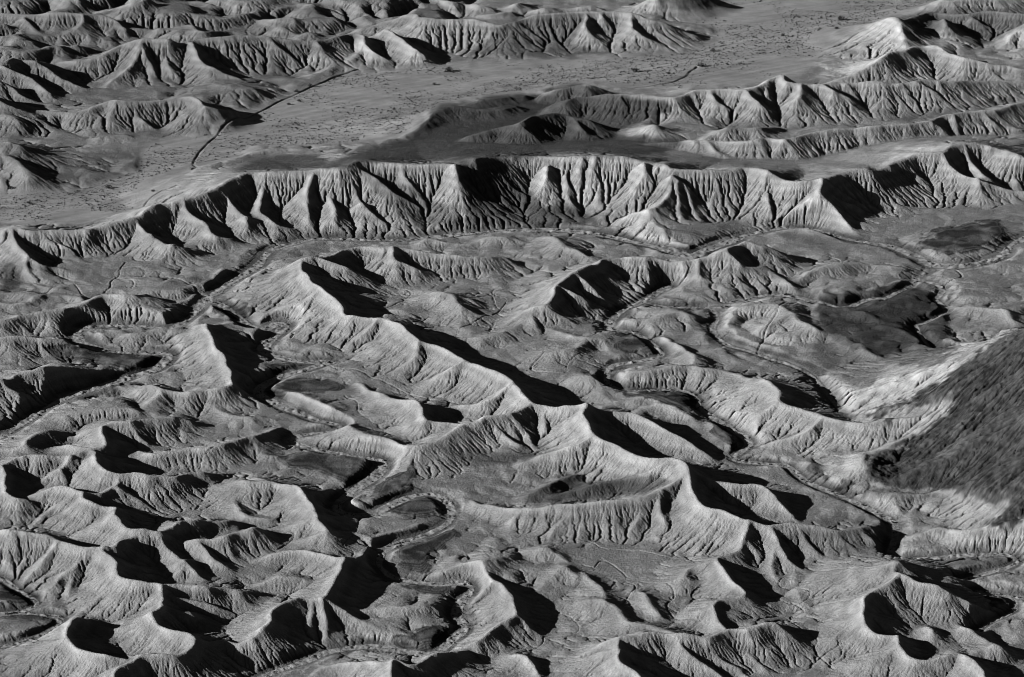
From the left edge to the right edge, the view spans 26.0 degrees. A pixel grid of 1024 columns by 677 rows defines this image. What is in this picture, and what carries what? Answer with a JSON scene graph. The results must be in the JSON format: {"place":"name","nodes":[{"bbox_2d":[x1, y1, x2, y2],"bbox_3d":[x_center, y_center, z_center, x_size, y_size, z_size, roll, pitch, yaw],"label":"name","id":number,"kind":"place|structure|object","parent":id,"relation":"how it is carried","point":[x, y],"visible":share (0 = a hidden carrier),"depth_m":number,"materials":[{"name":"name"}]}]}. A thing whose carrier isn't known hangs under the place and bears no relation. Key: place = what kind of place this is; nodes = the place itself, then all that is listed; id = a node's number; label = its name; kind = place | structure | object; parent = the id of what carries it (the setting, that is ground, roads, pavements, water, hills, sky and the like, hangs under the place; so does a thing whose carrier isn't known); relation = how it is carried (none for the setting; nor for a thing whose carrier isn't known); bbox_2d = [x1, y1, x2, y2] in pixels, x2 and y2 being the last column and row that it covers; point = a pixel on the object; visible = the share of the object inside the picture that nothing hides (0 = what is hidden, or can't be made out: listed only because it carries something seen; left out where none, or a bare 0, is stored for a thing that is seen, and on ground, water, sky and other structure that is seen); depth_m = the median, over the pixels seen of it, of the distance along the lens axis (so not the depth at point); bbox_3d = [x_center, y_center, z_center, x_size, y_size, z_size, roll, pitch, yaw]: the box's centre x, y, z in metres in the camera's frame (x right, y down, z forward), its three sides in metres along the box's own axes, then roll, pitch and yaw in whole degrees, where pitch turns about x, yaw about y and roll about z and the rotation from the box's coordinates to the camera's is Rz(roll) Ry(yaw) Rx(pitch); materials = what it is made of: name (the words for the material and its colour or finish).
{"place":"outdoors","nodes":[
{"label":"outdoors","id":0,"kind":"place"},
{"bbox_2d":[0,143,86,192],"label":"hill","id":1,"kind":"structure","parent":0,"point":[30,168],"depth_m":1723.16,"materials":[{"name":"stone"}]},
{"bbox_2d":[0,287,259,416],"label":"ridge","id":2,"kind":"structure","parent":0,"point":[37,368],"depth_m":1353.32,"materials":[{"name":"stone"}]},
{"bbox_2d":[0,410,357,676],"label":"ridge","id":3,"kind":"structure","parent":0,"point":[125,572],"depth_m":1099.50,"materials":[{"name":"stone"}]},
{"bbox_2d":[0,0,459,145],"bbox_3d":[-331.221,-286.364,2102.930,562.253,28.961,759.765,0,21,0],"label":"hill","id":4,"kind":"structure","parent":0,"point":[178,42],"depth_m":2048.68,"materials":[{"name":"stone"}]},
{"bbox_2d":[0,0,936,225],"bbox_3d":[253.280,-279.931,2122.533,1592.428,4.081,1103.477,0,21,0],"label":"desert plain","id":5,"kind":"structure","parent":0,"point":[756,15],"depth_m":1988.62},
{"bbox_2d":[0,0,927,220],"bbox_3d":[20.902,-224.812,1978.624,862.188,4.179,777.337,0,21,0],"label":"scrub","id":6,"kind":"object","parent":5,"relation":"on","point":[484,89],"visible":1,"depth_m":1994.38,"materials":[{"name":"grey plant"}]},
{"bbox_2d":[0,0,1023,676],"bbox_3d":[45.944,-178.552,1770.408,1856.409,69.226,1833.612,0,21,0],"label":"badlands floor","id":7,"kind":"structure","parent":0,"point":[842,354],"depth_m":1370.28,"materials":[{"name":"grey soil"}]},
{"bbox_2d":[0,138,1023,291],"bbox_3d":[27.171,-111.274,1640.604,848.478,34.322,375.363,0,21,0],"label":"scarp","id":8,"kind":"structure","parent":7,"relation":"on","point":[663,197],"depth_m":1629.88,"materials":[{"name":"stone"}]},
{"bbox_2d":[0,227,1023,676],"bbox_3d":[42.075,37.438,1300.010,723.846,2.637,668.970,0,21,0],"label":"dry riverbed","id":9,"kind":"structure","parent":7,"relation":"in","point":[450,507],"depth_m":1317.16,"materials":[{"name":"grey soil"}]},
{"bbox_2d":[3,227,1023,676],"bbox_3d":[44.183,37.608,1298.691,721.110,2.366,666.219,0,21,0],"label":"bank scrub","id":10,"kind":"object","parent":7,"relation":"on","point":[605,381],"visible":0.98,"depth_m":1331.57,"materials":[{"name":"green plant"}]},
{"bbox_2d":[302,232,799,346],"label":"ridge","id":11,"kind":"structure","parent":0,"point":[578,286],"depth_m":1487.32,"materials":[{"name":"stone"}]},
{"bbox_2d":[415,4,702,64],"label":"hill","id":12,"kind":"structure","parent":0,"point":[633,28],"depth_m":2125.56,"materials":[{"name":"stone"}]},
{"bbox_2d":[309,555,820,676],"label":"ridge","id":13,"kind":"structure","parent":0,"point":[647,630],"depth_m":1021.03,"materials":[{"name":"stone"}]},
{"bbox_2d":[239,251,893,602],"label":"ridge","id":14,"kind":"structure","parent":0,"point":[498,422],"depth_m":1215.56,"materials":[{"name":"stone"}]},
{"bbox_2d":[604,359,841,460],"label":"ridge","id":15,"kind":"structure","parent":0,"point":[785,420],"depth_m":1280.67,"materials":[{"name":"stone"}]},
{"bbox_2d":[441,0,1023,166],"bbox_3d":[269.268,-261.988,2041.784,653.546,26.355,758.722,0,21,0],"label":"ridge","id":16,"kind":"structure","parent":0,"point":[931,40],"depth_m":1883.98,"materials":[{"name":"stone"}]},
{"bbox_2d":[789,557,1023,676],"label":"ridge","id":17,"kind":"structure","parent":0,"point":[907,617],"depth_m":1030.05,"materials":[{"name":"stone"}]},
{"bbox_2d":[819,334,1023,531],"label":"rocky hill","id":18,"kind":"structure","parent":0,"point":[943,438],"depth_m":1212.22,"materials":[{"name":"grey stone"}]}
]}

